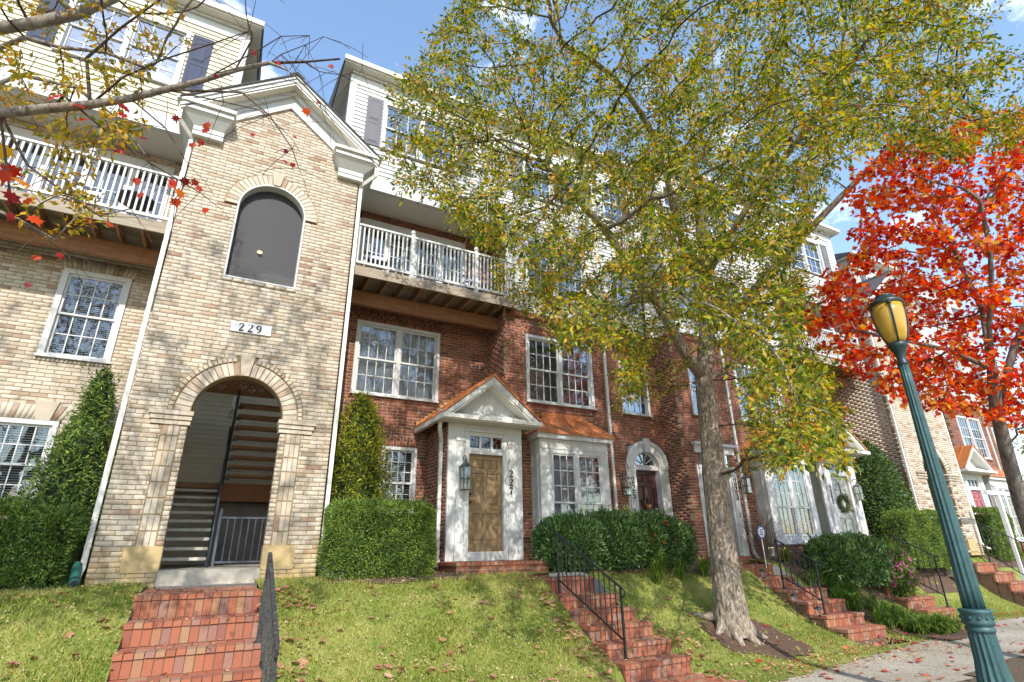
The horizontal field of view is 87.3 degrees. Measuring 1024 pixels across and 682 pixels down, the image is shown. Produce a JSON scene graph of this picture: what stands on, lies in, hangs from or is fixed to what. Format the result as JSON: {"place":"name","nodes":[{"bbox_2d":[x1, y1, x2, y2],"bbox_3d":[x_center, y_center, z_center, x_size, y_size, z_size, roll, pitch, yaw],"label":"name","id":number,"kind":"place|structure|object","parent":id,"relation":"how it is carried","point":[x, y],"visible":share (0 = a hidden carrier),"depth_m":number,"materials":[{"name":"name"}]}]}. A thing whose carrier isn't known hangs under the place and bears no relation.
{"place":"outdoors","nodes":[
{"label":"outdoors","id":0,"kind":"place"},
{"bbox_2d":[0,555,1023,681],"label":"lawn","id":1,"kind":"structure","parent":0,"point":[701,593],"depth_m":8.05,"materials":[{"name":"green plant"}]},
{"bbox_2d":[0,488,100,591],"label":"yew hedge","id":2,"kind":"object","parent":1,"relation":"on","point":[31,554],"visible":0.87,"depth_m":7.48,"materials":[{"name":"green plant"}]},
{"bbox_2d":[68,561,82,588],"bbox_3d":[-6.226,3.332,7.661,0.136,0.351,0.565,16,-27,-36],"label":"drain pipe","id":3,"kind":"object","parent":1,"relation":"on","point":[75,574],"visible":0.99,"depth_m":7.63,"materials":[{"name":"teal plastic"}]},
{"bbox_2d":[0,0,264,581],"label":"townhouse","id":4,"kind":"structure","parent":1,"relation":"on","point":[57,326],"depth_m":10.74,"materials":[{"name":"beige brick"}]},
{"bbox_2d":[1,137,49,192],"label":"balcony door","id":5,"kind":"structure","parent":4,"relation":"in","point":[47,151],"depth_m":10.99,"materials":[{"name":"white paint"}]},
{"bbox_2d":[0,417,60,505],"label":"window","id":6,"kind":"structure","parent":4,"relation":"in","point":[18,436],"depth_m":9.66,"materials":[{"name":"white paint"}]},
{"bbox_2d":[33,149,85,197],"bbox_3d":[-9.346,-3.145,11.102,0.738,1.960,0.050,10,-24,-26],"label":"balcony door","id":7,"kind":"structure","parent":4,"relation":"in","point":[49,165],"depth_m":11.17,"materials":[{"name":"white paint"}]},
{"bbox_2d":[58,180,103,206],"bbox_3d":[-8.514,-2.810,10.550,0.592,0.965,0.717,10,-24,-26],"label":"balcony chair","id":8,"kind":"object","parent":4,"relation":"on","point":[94,191],"visible":0.27,"depth_m":10.83,"materials":[{"name":"metal"}]},
{"bbox_2d":[34,267,132,364],"bbox_3d":[-8.488,-0.418,10.781,1.170,1.860,0.615,10,-24,-26],"label":"window","id":9,"kind":"structure","parent":4,"relation":"in","point":[77,328],"depth_m":10.80,"materials":[{"name":"white glass"}]},
{"bbox_2d":[0,140,167,220],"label":"door interior","id":10,"kind":"structure","parent":4,"relation":"in","point":[82,162],"depth_m":11.74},
{"bbox_2d":[85,160,133,212],"bbox_3d":[-8.695,-3.027,11.428,0.738,1.960,0.050,10,-24,-26],"label":"balcony door","id":11,"kind":"structure","parent":4,"relation":"in","point":[89,180],"depth_m":11.54,"materials":[{"name":"white paint"}]},
{"bbox_2d":[51,0,191,85],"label":"window","id":12,"kind":"structure","parent":4,"relation":"in","point":[164,76],"depth_m":11.75,"materials":[{"name":"white glass"}]},
{"bbox_2d":[115,190,154,215],"bbox_3d":[-7.718,-2.559,10.907,0.720,0.727,0.720,10,-24,-26],"label":"balcony table","id":13,"kind":"object","parent":4,"relation":"on","point":[134,199],"visible":0.4,"depth_m":10.99,"materials":[{"name":"black metal"}]},
{"bbox_2d":[121,170,170,221],"bbox_3d":[-8.043,-2.910,11.754,0.737,1.960,0.050,10,-24,-26],"label":"balcony door","id":14,"kind":"structure","parent":4,"relation":"in","point":[135,171],"depth_m":11.91,"materials":[{"name":"white paint"}]},
{"bbox_2d":[107,585,261,681],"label":"brick steps","id":15,"kind":"structure","parent":1,"relation":"on","point":[236,652],"depth_m":6.47,"materials":[{"name":"red brick"}]},
{"bbox_2d":[253,552,279,681],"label":"hand railing","id":16,"kind":"object","parent":15,"relation":"on","point":[266,601],"visible":1,"depth_m":5.88,"materials":[{"name":"black metal"}]},
{"bbox_2d":[80,72,381,592],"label":"stair tower","id":17,"kind":"structure","parent":1,"relation":"on","point":[219,473],"depth_m":10.56,"materials":[{"name":"beige brick"}]},
{"bbox_2d":[316,54,617,571],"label":"townhouse","id":18,"kind":"structure","parent":1,"relation":"on","point":[446,365],"depth_m":13.46,"materials":[{"name":"red brick"}]},
{"bbox_2d":[357,227,388,270],"bbox_3d":[-3.639,-2.116,13.959,0.740,1.960,0.050,10,-24,-26],"label":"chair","id":19,"kind":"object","parent":18,"relation":"in","point":[362,228],"depth_m":14.06,"materials":[{"name":"white paint"}]},
{"bbox_2d":[363,251,390,270],"bbox_3d":[-3.349,-1.880,13.136,0.592,0.965,0.717,10,-24,-26],"label":"balcony chair","id":20,"kind":"object","parent":18,"relation":"on","point":[373,258],"visible":0.35,"depth_m":13.18,"materials":[{"name":"metal"}]},
{"bbox_2d":[350,319,439,402],"bbox_3d":[-2.952,0.598,13.544,2.190,1.880,0.615,10,-24,-26],"label":"window","id":21,"kind":"structure","parent":18,"relation":"in","point":[397,362],"depth_m":13.43,"materials":[{"name":"white paint"}]},
{"bbox_2d":[379,446,416,512],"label":"window","id":22,"kind":"structure","parent":18,"relation":"in","point":[404,474],"depth_m":12.65,"materials":[{"name":"white paint"}]},
{"bbox_2d":[386,234,410,274],"bbox_3d":[-2.986,-1.999,14.286,0.740,1.960,0.050,10,-24,-26],"label":"balcony door","id":23,"kind":"structure","parent":18,"relation":"in","point":[404,248],"depth_m":14.36,"materials":[{"name":"white paint"}]},
{"bbox_2d":[360,229,460,286],"bbox_3d":[-2.794,-1.931,14.716,2.960,2.140,0.020,10,-24,-26],"label":"door interior","id":24,"kind":"structure","parent":18,"relation":"in","point":[375,232],"depth_m":14.87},
{"bbox_2d":[380,101,457,174],"bbox_3d":[-2.596,-5.458,14.853,2.190,1.570,0.630,10,-24,-26],"label":"window","id":25,"kind":"structure","parent":18,"relation":"in","point":[386,132],"depth_m":14.49,"materials":[{"name":"white glass"}]},
{"bbox_2d":[413,241,440,282],"bbox_3d":[-2.333,-1.881,14.613,0.740,1.960,0.050,10,-24,-26],"label":"balcony door","id":26,"kind":"structure","parent":18,"relation":"in","point":[436,266],"depth_m":14.72,"materials":[{"name":"white paint"}]},
{"bbox_2d":[439,247,464,287],"bbox_3d":[-1.679,-1.763,14.940,0.740,1.960,0.050,10,-24,-26],"label":"balcony door","id":27,"kind":"structure","parent":18,"relation":"in","point":[441,247],"depth_m":15.05,"materials":[{"name":"white paint"}]},
{"bbox_2d":[459,455,471,489],"bbox_3d":[-1.002,2.803,11.491,0.264,0.747,0.306,10,-24,-26],"label":"wall lantern","id":28,"kind":"object","parent":18,"relation":"attached to","point":[464,464],"depth_m":11.46,"materials":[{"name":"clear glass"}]},
{"bbox_2d":[462,275,489,292],"bbox_3d":[-0.989,-1.434,14.370,0.592,0.965,0.717,10,-24,-26],"label":"balcony chair","id":29,"kind":"object","parent":18,"relation":"on","point":[471,283],"visible":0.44,"depth_m":14.45,"materials":[{"name":"metal"}]},
{"bbox_2d":[468,454,501,551],"bbox_3d":[-0.581,3.501,11.689,0.832,2.014,0.115,10,-24,-26],"label":"door","id":30,"kind":"structure","parent":18,"relation":"in","point":[485,494],"depth_m":11.69,"materials":[{"name":"brown wood"}]},
{"bbox_2d":[522,152,580,213],"bbox_3d":[1.103,-4.791,16.705,2.070,1.570,0.630,10,-24,-26],"label":"window","id":31,"kind":"structure","parent":18,"relation":"in","point":[546,190],"depth_m":16.38,"materials":[{"name":"white glass"}]},
{"bbox_2d":[524,239,586,303],"bbox_3d":[1.143,-1.868,15.573,2.070,1.700,0.630,10,-24,-26],"label":"window","id":32,"kind":"structure","parent":18,"relation":"in","point":[572,287],"depth_m":15.40,"materials":[{"name":"white paint"}]},
{"bbox_2d":[525,333,596,409],"bbox_3d":[1.169,0.916,14.497,2.130,1.850,0.615,10,-24,-26],"label":"window","id":33,"kind":"structure","parent":18,"relation":"in","point":[552,378],"depth_m":14.64,"materials":[{"name":"white paint"}]},
{"bbox_2d":[551,451,604,517],"bbox_3d":[1.462,3.749,13.029,1.470,1.940,0.562,10,-24,-26],"label":"window","id":34,"kind":"structure","parent":18,"relation":"in","point":[577,480],"depth_m":13.02,"materials":[{"name":"white glass"}]},
{"bbox_2d":[0,558,969,681],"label":"leaf litter","id":35,"kind":"object","parent":1,"relation":"on","point":[842,653],"visible":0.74,"depth_m":8.20,"materials":[{"name":"brown plant"}]},
{"bbox_2d":[437,560,549,576],"bbox_3d":[-0.363,4.591,10.703,2.031,0.376,1.034,10,-24,-26],"label":"brick stoop","id":36,"kind":"object","parent":1,"relation":"on","point":[487,567],"visible":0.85,"depth_m":10.34,"materials":[{"name":"red brick"}]},
{"bbox_2d":[50,553,1023,659],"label":"mulch bed","id":37,"kind":"object","parent":1,"relation":"on","point":[772,646],"visible":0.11,"depth_m":10.79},
{"bbox_2d":[3,362,127,584],"bbox_3d":[-7.468,2.181,9.160,1.715,3.750,1.517,10,-24,-26],"label":"holly shrub","id":38,"kind":"object","parent":37,"relation":"on","point":[76,468],"visible":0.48,"depth_m":9.04,"materials":[{"name":"green plant"}]},
{"bbox_2d":[316,389,398,573],"bbox_3d":[-3.349,2.849,11.220,1.808,3.853,1.748,10,-24,-26],"label":"golden holly","id":39,"kind":"object","parent":37,"relation":"on","point":[356,469],"visible":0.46,"depth_m":11.11,"materials":[{"name":"green plant"}]},
{"bbox_2d":[315,493,438,579],"bbox_3d":[-2.389,3.643,9.701,2.196,1.746,1.183,10,-24,-26],"label":"clipped hedge","id":40,"kind":"object","parent":37,"relation":"on","point":[366,544],"visible":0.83,"depth_m":9.41,"materials":[{"name":"green plant"}]},
{"bbox_2d":[525,505,612,573],"bbox_3d":[1.222,4.167,11.310,1.909,1.360,1.451,10,-24,-26],"label":"laurel bush","id":41,"kind":"object","parent":37,"relation":"on","point":[575,529],"visible":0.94,"depth_m":10.89,"materials":[{"name":"green plant"}]},
{"bbox_2d":[582,504,650,571],"bbox_3d":[2.214,4.339,11.848,2.045,1.452,1.478,10,-24,-26],"label":"laurel bush","id":42,"kind":"object","parent":37,"relation":"on","point":[623,545],"visible":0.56,"depth_m":11.41,"materials":[{"name":"green plant"}]},
{"bbox_2d":[624,505,687,567],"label":"laurel bush","id":43,"kind":"object","parent":37,"relation":"on","point":[661,534],"visible":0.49,"depth_m":12.02,"materials":[{"name":"green plant"}]},
{"bbox_2d":[661,510,701,564],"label":"laurel bush","id":44,"kind":"object","parent":37,"relation":"on","point":[689,536],"visible":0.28,"depth_m":12.60,"materials":[{"name":"green plant"}]},
{"bbox_2d":[690,552,709,576],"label":"lily turf","id":45,"kind":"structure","parent":37,"relation":"on","point":[703,568],"depth_m":11.75,"materials":[{"name":"green plant"}]},
{"bbox_2d":[734,504,805,560],"bbox_3d":[6.569,4.949,14.216,3.054,1.630,2.983,-13,-24,29],"label":"grass plume","id":46,"kind":"object","parent":37,"relation":"on","point":[768,548],"depth_m":14.01,"materials":[{"name":"green plant"}]},
{"bbox_2d":[773,547,796,562],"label":"yellow tuft","id":47,"kind":"object","parent":37,"relation":"on","point":[785,555],"visible":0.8,"depth_m":13.86,"materials":[{"name":"green plant"}]},
{"bbox_2d":[797,530,874,586],"bbox_3d":[8.317,5.530,13.762,2.180,1.404,1.543,10,-24,-26],"label":"laurel bush","id":48,"kind":"object","parent":37,"relation":"on","point":[835,556],"visible":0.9,"depth_m":13.39,"materials":[{"name":"green plant"}]},
{"bbox_2d":[837,529,897,587],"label":"laurel bush","id":49,"kind":"object","parent":37,"relation":"on","point":[873,547],"visible":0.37,"depth_m":13.78,"materials":[{"name":"green plant"}]},
{"bbox_2d":[799,566,963,635],"bbox_3d":[8.439,5.899,12.393,2.049,1.369,3.393,18,-28,-40],"label":"lily turf band","id":50,"kind":"object","parent":37,"relation":"on","point":[891,616],"visible":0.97,"depth_m":12.01,"materials":[{"name":"green plant"}]},
{"bbox_2d":[853,439,918,544],"bbox_3d":[12.237,5.150,17.898,2.248,3.855,2.043,10,-24,-26],"label":"holly shrub","id":51,"kind":"object","parent":37,"relation":"on","point":[878,481],"visible":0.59,"depth_m":17.48,"materials":[{"name":"green plant"}]},
{"bbox_2d":[878,538,921,596],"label":"azalea bush","id":52,"kind":"object","parent":37,"relation":"on","point":[903,583],"visible":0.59,"depth_m":13.91,"materials":[{"name":"green plant"}]},
{"bbox_2d":[880,504,950,568],"bbox_3d":[12.485,5.930,16.274,3.194,1.855,0.931,10,-24,-26],"label":"clipped hedge","id":53,"kind":"object","parent":37,"relation":"on","point":[923,530],"visible":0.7,"depth_m":15.88,"materials":[{"name":"green plant"}]},
{"bbox_2d":[971,504,1023,560],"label":"clipped hedge","id":54,"kind":"object","parent":37,"relation":"on","point":[990,517],"visible":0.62,"depth_m":19.11,"materials":[{"name":"green plant"}]},
{"bbox_2d":[539,575,691,681],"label":"brick steps","id":55,"kind":"structure","parent":1,"relation":"on","point":[639,647],"depth_m":8.59,"materials":[{"name":"red brick"}]},
{"bbox_2d":[555,532,628,659],"bbox_3d":[1.309,4.248,9.205,0.100,1.892,1.951,10,-24,-26],"label":"hand railing","id":56,"kind":"object","parent":55,"relation":"on","point":[621,588],"visible":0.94,"depth_m":9.10,"materials":[{"name":"black metal"}]},
{"bbox_2d":[590,151,673,517],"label":"townhouse","id":57,"kind":"structure","parent":1,"relation":"on","point":[639,450],"depth_m":14.89,"materials":[{"name":"red brick"}]},
{"bbox_2d":[600,179,632,228],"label":"window","id":58,"kind":"structure","parent":57,"relation":"in","point":[608,201],"depth_m":17.60,"materials":[{"name":"white glass"}]},
{"bbox_2d":[607,264,642,318],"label":"window","id":59,"kind":"structure","parent":57,"relation":"in","point":[630,292],"depth_m":16.48,"materials":[{"name":"white paint"}]},
{"bbox_2d":[621,470,630,495],"bbox_3d":[2.967,3.681,13.972,0.230,0.650,0.265,10,-24,-26],"label":"wall lantern","id":60,"kind":"object","parent":57,"relation":"attached to","point":[623,477],"depth_m":13.96,"materials":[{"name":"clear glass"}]},
{"bbox_2d":[618,360,651,416],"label":"window","id":61,"kind":"structure","parent":57,"relation":"in","point":[643,410],"depth_m":15.28,"materials":[{"name":"glass"}]},
{"bbox_2d":[636,471,658,511],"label":"door","id":62,"kind":"structure","parent":57,"relation":"in","point":[646,480],"depth_m":14.61,"materials":[{"name":"brown wood"}]},
{"bbox_2d":[643,489,652,508],"bbox_3d":[3.636,4.233,14.418,0.326,0.524,0.220,10,-24,-26],"label":"door basket","id":63,"kind":"object","parent":62,"relation":"attached to","point":[648,504],"depth_m":14.36,"materials":[{"name":"plant"}]},
{"bbox_2d":[641,558,673,583],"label":"lily turf","id":64,"kind":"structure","parent":1,"relation":"on","point":[657,574],"depth_m":10.92,"materials":[{"name":"green plant"}]},
{"bbox_2d":[645,548,676,572],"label":"lily turf","id":65,"kind":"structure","parent":1,"relation":"on","point":[660,558],"depth_m":11.42,"materials":[{"name":"green plant"}]},
{"bbox_2d":[666,557,694,579],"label":"lily turf","id":66,"kind":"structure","parent":1,"relation":"on","point":[679,567],"depth_m":11.33,"materials":[{"name":"green plant"}]},
{"bbox_2d":[634,155,752,563],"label":"townhouse","id":67,"kind":"structure","parent":1,"relation":"on","point":[679,411],"depth_m":14.96,"materials":[{"name":"red"}]},
{"bbox_2d":[660,183,693,233],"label":"window","id":68,"kind":"structure","parent":67,"relation":"in","point":[662,186],"depth_m":17.84,"materials":[{"name":"white paint"}]},
{"bbox_2d":[673,268,699,318],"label":"window","id":69,"kind":"structure","parent":67,"relation":"in","point":[690,298],"depth_m":16.72,"materials":[{"name":"white paint"}]},
{"bbox_2d":[686,367,720,417],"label":"window","id":70,"kind":"structure","parent":67,"relation":"in","point":[691,377],"depth_m":15.41,"materials":[{"name":"glass"}]},
{"bbox_2d":[378,0,1023,645],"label":"elm tree","id":71,"kind":"object","parent":1,"relation":"on","point":[790,440],"visible":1,"depth_m":7.69,"materials":[{"name":"green plant"}]},
{"bbox_2d":[757,526,766,567],"bbox_3d":[6.292,5.144,13.438,0.286,0.990,0.042,10,-24,-26],"label":"yard sign","id":72,"kind":"object","parent":1,"relation":"on","point":[760,529],"visible":0.9,"depth_m":13.52,"materials":[{"name":"metal"}]},
{"bbox_2d":[700,176,870,563],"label":"townhouse","id":73,"kind":"structure","parent":1,"relation":"on","point":[811,498],"depth_m":16.20,"materials":[{"name":"white paint"}]},
{"bbox_2d":[706,207,749,252],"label":"window","id":74,"kind":"structure","parent":73,"relation":"in","point":[735,213],"depth_m":19.16,"materials":[{"name":"white paint"}]},
{"bbox_2d":[721,279,766,333],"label":"window","id":75,"kind":"structure","parent":73,"relation":"in","point":[754,320],"depth_m":17.98,"materials":[{"name":"white paint"}]},
{"bbox_2d":[732,364,786,426],"bbox_3d":[7.612,1.778,16.951,2.130,1.850,0.615,10,-24,-26],"label":"window","id":76,"kind":"structure","parent":73,"relation":"in","point":[780,403],"depth_m":16.61,"materials":[{"name":"white glass"}]},
{"bbox_2d":[771,466,817,536],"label":"window","id":77,"kind":"structure","parent":73,"relation":"in","point":[795,493],"depth_m":15.26,"materials":[{"name":"white glass"}]},
{"bbox_2d":[785,233,826,278],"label":"window","id":78,"kind":"structure","parent":73,"relation":"in","point":[813,259],"depth_m":21.01,"materials":[{"name":"white paint"}]},
{"bbox_2d":[830,476,856,533],"bbox_3d":[10.055,5.119,16.243,0.832,2.014,0.115,10,-24,-26],"label":"door","id":79,"kind":"structure","parent":73,"relation":"in","point":[847,520],"depth_m":16.31,"materials":[{"name":"white wood"}]},
{"bbox_2d":[837,482,851,512],"bbox_3d":[10.079,4.758,16.337,0.600,0.933,0.226,10,-24,-26],"label":"wreath","id":80,"kind":"object","parent":73,"relation":"attached to","point":[841,496],"visible":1,"depth_m":16.26,"materials":[{"name":"green plant"}]},
{"bbox_2d":[852,479,863,500],"bbox_3d":[10.676,4.591,16.596,0.230,0.650,0.265,10,-24,-26],"label":"wall lantern","id":81,"kind":"object","parent":73,"relation":"attached to","point":[856,485],"depth_m":16.55,"materials":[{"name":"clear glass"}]},
{"bbox_2d":[739,564,887,646],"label":"brick steps","id":82,"kind":"structure","parent":1,"relation":"on","point":[839,618],"depth_m":11.51,"materials":[{"name":"red brick"}]},
{"bbox_2d":[774,539,827,614],"bbox_3d":[6.375,5.170,11.877,0.100,1.512,1.021,10,-24,-26],"label":"hand railing","id":83,"kind":"object","parent":82,"relation":"on","point":[818,580],"visible":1,"depth_m":11.88,"materials":[{"name":"black metal"}]},
{"bbox_2d":[813,270,991,554],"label":"stair tower","id":84,"kind":"structure","parent":1,"relation":"on","point":[881,423],"depth_m":19.05,"materials":[{"name":"beige brick"}]},
{"bbox_2d":[875,585,955,619],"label":"brick steps","id":85,"kind":"structure","parent":1,"relation":"on","point":[923,603],"depth_m":13.58,"materials":[{"name":"red brick"}]},
{"bbox_2d":[888,534,949,606],"bbox_3d":[10.865,6.081,14.347,0.100,1.782,1.111,10,-24,-26],"label":"hand railing","id":86,"kind":"object","parent":85,"relation":"on","point":[942,586],"visible":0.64,"depth_m":14.12,"materials":[{"name":"black metal"}]},
{"bbox_2d":[834,250,1023,547],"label":"townhouse","id":87,"kind":"structure","parent":1,"relation":"on","point":[981,471],"depth_m":23.46,"materials":[{"name":"white paint"}]},
{"bbox_2d":[918,294,949,330],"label":"window","id":88,"kind":"structure","parent":87,"relation":"in","point":[944,326],"depth_m":26.32,"materials":[{"name":"white paint"}]},
{"bbox_2d":[936,354,970,393],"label":"window","id":89,"kind":"structure","parent":87,"relation":"in","point":[958,367],"depth_m":25.49,"materials":[{"name":"white glass"}]},
{"bbox_2d":[955,415,992,459],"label":"window","id":90,"kind":"structure","parent":87,"relation":"in","point":[971,432],"depth_m":24.09,"materials":[{"name":"white paint"}]},
{"bbox_2d":[971,490,983,513],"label":"door","id":91,"kind":"structure","parent":87,"relation":"in","point":[978,502],"depth_m":21.63,"materials":[{"name":"pink wood"}]},
{"bbox_2d":[998,487,1022,535],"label":"window","id":92,"kind":"structure","parent":87,"relation":"in","point":[1007,502],"depth_m":22.53,"materials":[{"name":"white paint"}]},
{"bbox_2d":[946,289,1003,471],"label":"townhouse","id":93,"kind":"structure","parent":1,"relation":"on","point":[954,307],"depth_m":26.41,"materials":[{"name":"red brick"}]},
{"bbox_2d":[948,305,971,337],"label":"window","id":94,"kind":"structure","parent":93,"relation":"in","point":[956,309],"depth_m":27.31,"materials":[{"name":"white paint"}]},
{"bbox_2d":[972,562,1023,606],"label":"brick steps","id":95,"kind":"structure","parent":1,"relation":"on","point":[1005,585],"depth_m":16.37,"materials":[{"name":"red brick"}]},
{"bbox_2d":[977,522,1023,574],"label":"hand railing","id":96,"kind":"object","parent":95,"relation":"on","point":[1022,546],"visible":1,"depth_m":17.07,"materials":[{"name":"black metal"}]},
{"bbox_2d":[983,483,1023,580],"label":"sign post","id":97,"kind":"object","parent":1,"relation":"on","point":[996,492],"visible":0.84,"depth_m":17.73,"materials":[{"name":"white wood"}]},
{"bbox_2d":[1012,425,1023,481],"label":"green tree","id":98,"kind":"object","parent":1,"relation":"on","point":[1022,447],"visible":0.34,"depth_m":27.42,"materials":[{"name":"yellow plant"}]},
{"bbox_2d":[106,549,972,681],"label":"ground","id":99,"kind":"structure","parent":0,"point":[775,570],"depth_m":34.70,"materials":[{"name":"soil"}]},
{"bbox_2d":[210,0,1023,547],"label":"sky","id":100,"kind":"structure","parent":0,"point":[385,31],"materials":[{"name":"blue"}]},
{"bbox_2d":[639,673,736,681],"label":"brick path","id":101,"kind":"structure","parent":0,"point":[694,677],"depth_m":7.83,"materials":[{"name":"red brick"}]},
{"bbox_2d":[774,617,1023,681],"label":"sidewalk","id":102,"kind":"structure","parent":0,"point":[933,665],"depth_m":8.75,"materials":[{"name":"concrete"}]},
{"bbox_2d":[0,0,205,243],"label":"elm tree","id":103,"kind":"object","parent":102,"relation":"on","point":[38,20],"visible":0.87,"depth_m":4.68,"materials":[{"name":"yellow plant"}]},
{"bbox_2d":[699,611,1023,680],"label":"red leaf litter","id":104,"kind":"object","parent":102,"relation":"on","point":[845,647],"visible":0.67,"depth_m":9.35,"materials":[{"name":"brown plant"}]},
{"bbox_2d":[958,651,1023,681],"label":"verge","id":105,"kind":"structure","parent":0,"point":[1015,664],"depth_m":8.19,"materials":[{"name":"grey concrete"}]},
{"bbox_2d":[0,0,370,299],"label":"maple tree","id":106,"kind":"object","parent":105,"relation":"on","point":[8,172],"visible":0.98,"depth_m":4.46,"materials":[{"name":"red plant"}]},
{"bbox_2d":[803,105,1023,536],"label":"maple tree","id":107,"kind":"object","parent":105,"relation":"on","point":[997,393],"visible":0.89,"depth_m":9.42,"materials":[{"name":"red plant"}]},
{"bbox_2d":[868,293,1014,681],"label":"street lamp","id":108,"kind":"object","parent":105,"relation":"on","point":[889,315],"visible":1,"depth_m":6.84,"materials":[{"name":"teal metal"}]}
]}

